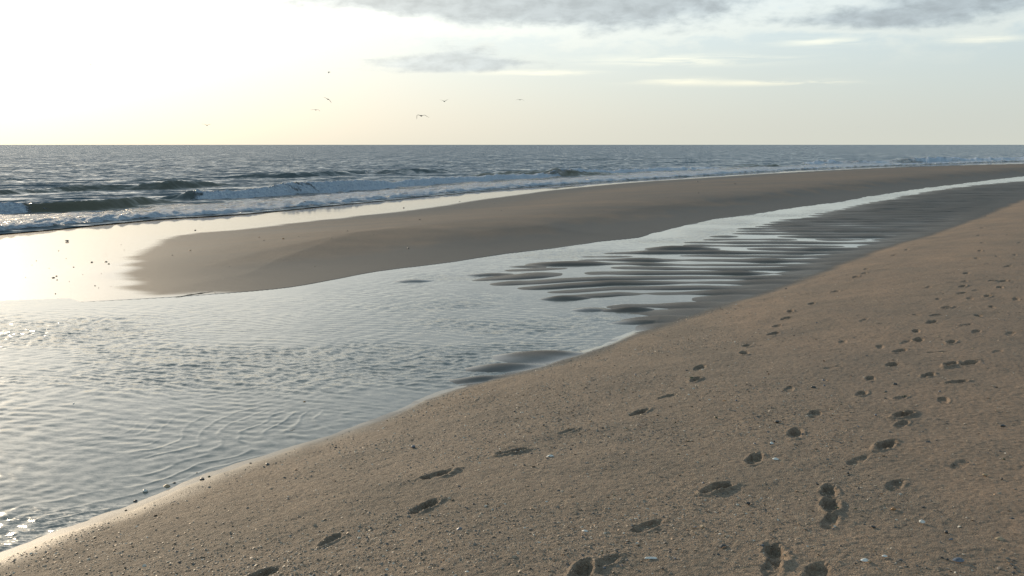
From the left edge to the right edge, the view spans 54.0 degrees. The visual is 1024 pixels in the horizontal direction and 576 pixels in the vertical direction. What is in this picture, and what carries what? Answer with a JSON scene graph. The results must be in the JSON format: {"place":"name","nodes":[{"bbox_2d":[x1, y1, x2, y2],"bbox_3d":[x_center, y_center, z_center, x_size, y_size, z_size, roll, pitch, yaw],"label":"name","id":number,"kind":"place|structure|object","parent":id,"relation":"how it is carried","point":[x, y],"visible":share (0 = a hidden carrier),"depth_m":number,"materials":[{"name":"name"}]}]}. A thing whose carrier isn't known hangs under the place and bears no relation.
{"place":"outdoors","nodes":[
{"label":"outdoors","id":0,"kind":"place"},
{"bbox_2d":[0,191,1023,575],"bbox_3d":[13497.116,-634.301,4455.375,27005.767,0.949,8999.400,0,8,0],"label":"beach","id":1,"kind":"structure","parent":0,"point":[968,241],"depth_m":6.05,"materials":[{"name":"beige sand"}]},
{"bbox_2d":[0,259,1023,575],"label":"shell grit","id":2,"kind":"object","parent":1,"relation":"on","point":[542,487],"visible":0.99,"depth_m":5.19,"materials":[{"name":"beige gravel"}]},
{"bbox_2d":[952,557,963,561],"bbox_3d":[1.849,1.121,4.155,0.052,0.012,0.032,-1,8,-8],"label":"seashell","id":3,"kind":"object","parent":1,"relation":"on","point":[957,559],"visible":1,"depth_m":4.15,"materials":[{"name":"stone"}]},
{"bbox_2d":[0,176,1023,551],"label":"tidal stream","id":4,"kind":"structure","parent":0,"point":[112,406],"depth_m":10.54,"materials":[{"name":"liquid"}]},
{"bbox_2d":[0,161,1023,301],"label":"sandbar","id":5,"kind":"structure","parent":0,"point":[334,242],"depth_m":24.72,"materials":[{"name":"beige sand"}]},
{"bbox_2d":[0,145,1023,233],"bbox_3d":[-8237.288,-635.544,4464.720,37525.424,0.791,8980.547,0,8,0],"label":"sea","id":6,"kind":"structure","parent":0,"point":[45,187],"depth_m":88.87,"materials":[{"name":"liquid"}]},
{"bbox_2d":[0,0,1023,144],"label":"sky","id":7,"kind":"structure","parent":0,"point":[254,72],"materials":[{"name":"white"}]},
{"bbox_2d":[394,181,1023,311],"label":"rippled sand flat","id":8,"kind":"structure","parent":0,"point":[894,212],"depth_m":21.14,"materials":[{"name":"grey sand"}]}
]}

